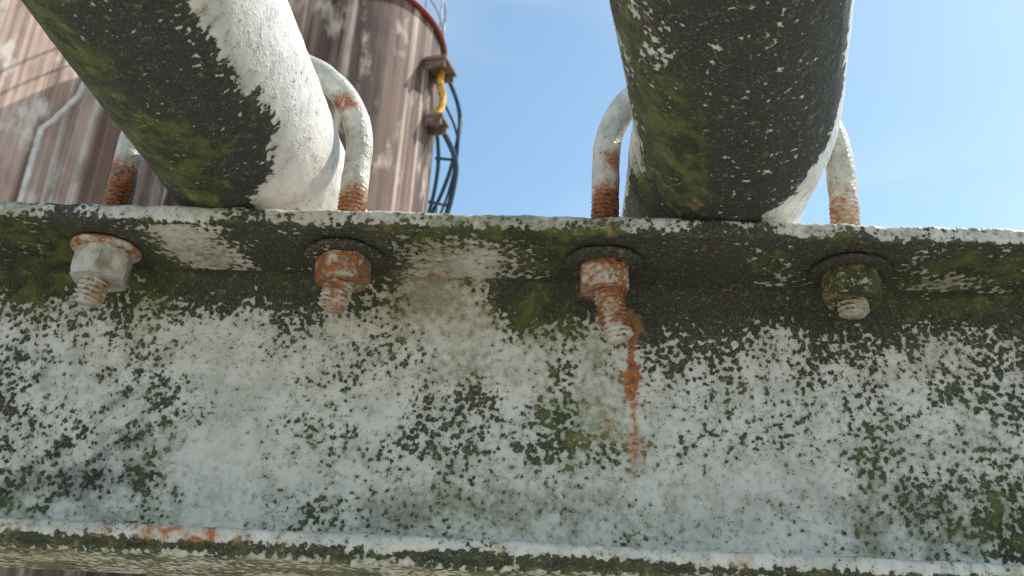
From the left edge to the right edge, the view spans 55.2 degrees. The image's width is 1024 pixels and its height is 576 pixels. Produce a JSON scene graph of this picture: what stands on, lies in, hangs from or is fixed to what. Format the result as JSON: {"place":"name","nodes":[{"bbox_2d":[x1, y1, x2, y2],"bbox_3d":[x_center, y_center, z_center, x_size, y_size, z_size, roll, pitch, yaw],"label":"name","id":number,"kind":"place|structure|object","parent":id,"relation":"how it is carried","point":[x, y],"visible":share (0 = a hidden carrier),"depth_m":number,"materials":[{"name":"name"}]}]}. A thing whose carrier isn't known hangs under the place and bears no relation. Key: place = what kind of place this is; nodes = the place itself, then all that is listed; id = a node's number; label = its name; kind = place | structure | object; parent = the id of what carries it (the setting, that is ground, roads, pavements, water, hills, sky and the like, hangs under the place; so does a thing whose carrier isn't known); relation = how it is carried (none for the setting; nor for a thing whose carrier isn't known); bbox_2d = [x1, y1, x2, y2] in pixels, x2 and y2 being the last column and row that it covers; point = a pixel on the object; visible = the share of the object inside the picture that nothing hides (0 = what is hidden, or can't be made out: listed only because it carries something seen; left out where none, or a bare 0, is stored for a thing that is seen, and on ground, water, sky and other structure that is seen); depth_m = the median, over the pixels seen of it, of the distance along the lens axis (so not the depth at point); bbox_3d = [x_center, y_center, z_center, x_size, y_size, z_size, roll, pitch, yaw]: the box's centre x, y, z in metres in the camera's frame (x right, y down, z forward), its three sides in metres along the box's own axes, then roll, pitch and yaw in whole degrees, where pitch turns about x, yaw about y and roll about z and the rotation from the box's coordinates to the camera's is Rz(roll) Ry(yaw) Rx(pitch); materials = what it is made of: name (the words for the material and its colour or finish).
{"place":"outdoors","nodes":[
{"label":"outdoors","id":0,"kind":"place"},
{"bbox_2d":[428,200,446,206],"bbox_3d":[-1.392,-1.601,18.594,0.410,0.064,0.055,10,-24,-16],"label":"stair tread","id":1,"kind":"object","parent":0,"point":[439,203],"visible":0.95,"depth_m":18.57,"materials":[{"name":"grey metal"}]},
{"bbox_2d":[435,157,451,160],"bbox_3d":[-1.232,-2.404,18.257,0.410,0.064,0.055,4,-24,-3],"label":"stair tread","id":2,"kind":"object","parent":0,"point":[445,159],"visible":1,"depth_m":18.23,"materials":[{"name":"metal"}]},
{"bbox_2d":[438,93,458,213],"bbox_3d":[-2.763,-0.405,18.944,4.767,5.266,1.686,-16,-30,37],"label":"stair midrail","id":3,"kind":"object","parent":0,"point":[457,137],"visible":0.18,"depth_m":18.42,"materials":[{"name":"metal"}]},
{"bbox_2d":[442,133,458,213],"bbox_3d":[-2.801,0.100,18.770,4.784,5.242,1.684,-15,-30,36],"label":"stair stringer","id":4,"kind":"object","parent":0,"point":[449,143],"visible":0.2,"depth_m":18.33,"materials":[{"name":"metal"}]},
{"bbox_2d":[456,117,461,157],"bbox_3d":[-1.002,-2.845,18.466,0.044,1.000,0.038,2,-24,3],"label":"stair post","id":5,"kind":"object","parent":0,"point":[459,131],"visible":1,"depth_m":18.45,"materials":[{"name":"metal"}]},
{"bbox_2d":[417,0,1023,229],"label":"sky","id":6,"kind":"structure","parent":0,"point":[932,116],"materials":[{"name":"blue"}]},
{"bbox_3d":[-5.680,-5.700,18.312,0.036,1.000,0.031,2,-24,3],"label":"rail post","id":7,"kind":"object","parent":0,"visible":0},
{"bbox_2d":[441,0,445,31],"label":"roof rail","id":8,"kind":"object","parent":7,"relation":"on","point":[444,4],"visible":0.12,"depth_m":19.46,"materials":[{"name":"grey metal"}]},
{"label":"ground","id":9,"kind":"structure","parent":0,"visible":0},
{"bbox_2d":[0,0,161,575],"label":"storage tank","id":10,"kind":"object","parent":9,"relation":"on","point":[60,130],"visible":0.23,"depth_m":16.28,"materials":[{"name":"metal"}]},
{"bbox_2d":[74,0,441,575],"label":"shell","id":11,"kind":"object","parent":9,"relation":"on","point":[374,53],"visible":0.15,"depth_m":16.70,"materials":[{"name":"brown paint"}]},
{"bbox_2d":[407,0,446,54],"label":"rim angle","id":12,"kind":"object","parent":11,"relation":"on","point":[421,9],"visible":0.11,"depth_m":18.16,"materials":[{"name":"red paint"}]},
{"bbox_2d":[427,135,440,212],"bbox_3d":[-2.855,0.003,18.552,4.388,5.212,1.406,-14,-29,35],"label":"stair inner stringer","id":13,"kind":"object","parent":11,"relation":"attached to","point":[437,171],"visible":0.19,"depth_m":18.34,"materials":[{"name":"metal"}]},
{"bbox_2d":[424,112,448,135],"bbox_3d":[-1.365,-2.944,17.649,0.340,0.205,0.450,-3,-24,14],"label":"landing","id":14,"kind":"object","parent":11,"relation":"attached to","point":[437,123],"visible":1,"depth_m":17.54,"materials":[{"name":"metal"}]},
{"bbox_2d":[433,69,446,112],"bbox_3d":[-1.302,-3.453,17.805,0.140,1.138,0.242,-14,-29,34],"label":"pipe","id":15,"kind":"object","parent":14,"relation":"on","point":[441,91],"visible":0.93,"depth_m":17.82,"materials":[{"name":"yellow metal"}]},
{"bbox_2d":[424,54,456,84],"bbox_3d":[-1.309,-3.990,17.935,0.420,0.210,0.620,-4,-25,17],"label":"landing","id":16,"kind":"object","parent":11,"relation":"attached to","point":[434,63],"visible":0.95,"depth_m":17.76,"materials":[{"name":"metal"}]},
{"bbox_2d":[431,82,461,213],"bbox_3d":[-2.706,-0.956,19.102,4.872,5.431,1.810,-17,-31,39],"label":"stair handrail","id":17,"kind":"object","parent":11,"relation":"attached to","point":[459,113],"visible":0.31,"depth_m":18.92,"materials":[{"name":"metal"}]},
{"bbox_3d":[-3.664,-4.899,19.133,4.680,0.400,4.680,2,-24,3],"label":"roof","id":18,"kind":"object","parent":11,"relation":"on","visible":0},
{"bbox_2d":[439,0,443,28],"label":"rail post","id":19,"kind":"object","parent":18,"relation":"on","point":[441,13],"visible":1,"depth_m":18.96,"materials":[{"name":"grey metal"}]},
{"bbox_2d":[430,0,443,35],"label":"roof rail","id":20,"kind":"object","parent":19,"relation":"attached to","point":[436,8],"visible":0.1,"depth_m":18.79,"materials":[{"name":"grey metal"}]},
{"bbox_3d":[-1.375,0.799,0.056,0.400,1.636,0.400,2,-24,3],"label":"steel post","id":21,"kind":"object","parent":9,"relation":"on","visible":0},
{"bbox_2d":[0,201,1023,575],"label":"steel channel beam","id":22,"kind":"structure","parent":21,"relation":"on","point":[214,393],"depth_m":0.34,"materials":[{"name":"white metal"}]},
{"bbox_2d":[21,0,366,210],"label":"steel pipe","id":23,"kind":"object","parent":22,"relation":"on","point":[213,103],"visible":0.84,"depth_m":0.29,"materials":[{"name":"metal"}]},
{"bbox_2d":[70,54,384,313],"bbox_3d":[-0.100,-0.044,0.363,0.113,0.112,0.028,2,-24,3],"label":"bolt","id":24,"kind":"object","parent":22,"relation":"on","point":[101,265],"visible":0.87,"depth_m":0.35,"materials":[{"name":"paint"}]},
{"bbox_2d":[563,86,892,344],"bbox_3d":[0.075,-0.034,0.351,0.112,0.119,0.028,2,-24,3],"label":"bolt","id":25,"kind":"object","parent":22,"relation":"on","point":[850,284],"visible":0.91,"depth_m":0.33,"materials":[{"name":"paint"}]},
{"bbox_2d":[609,0,853,222],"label":"steel pipe","id":26,"kind":"object","parent":22,"relation":"on","point":[736,106],"visible":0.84,"depth_m":0.28,"materials":[{"name":"metal"}]}
]}

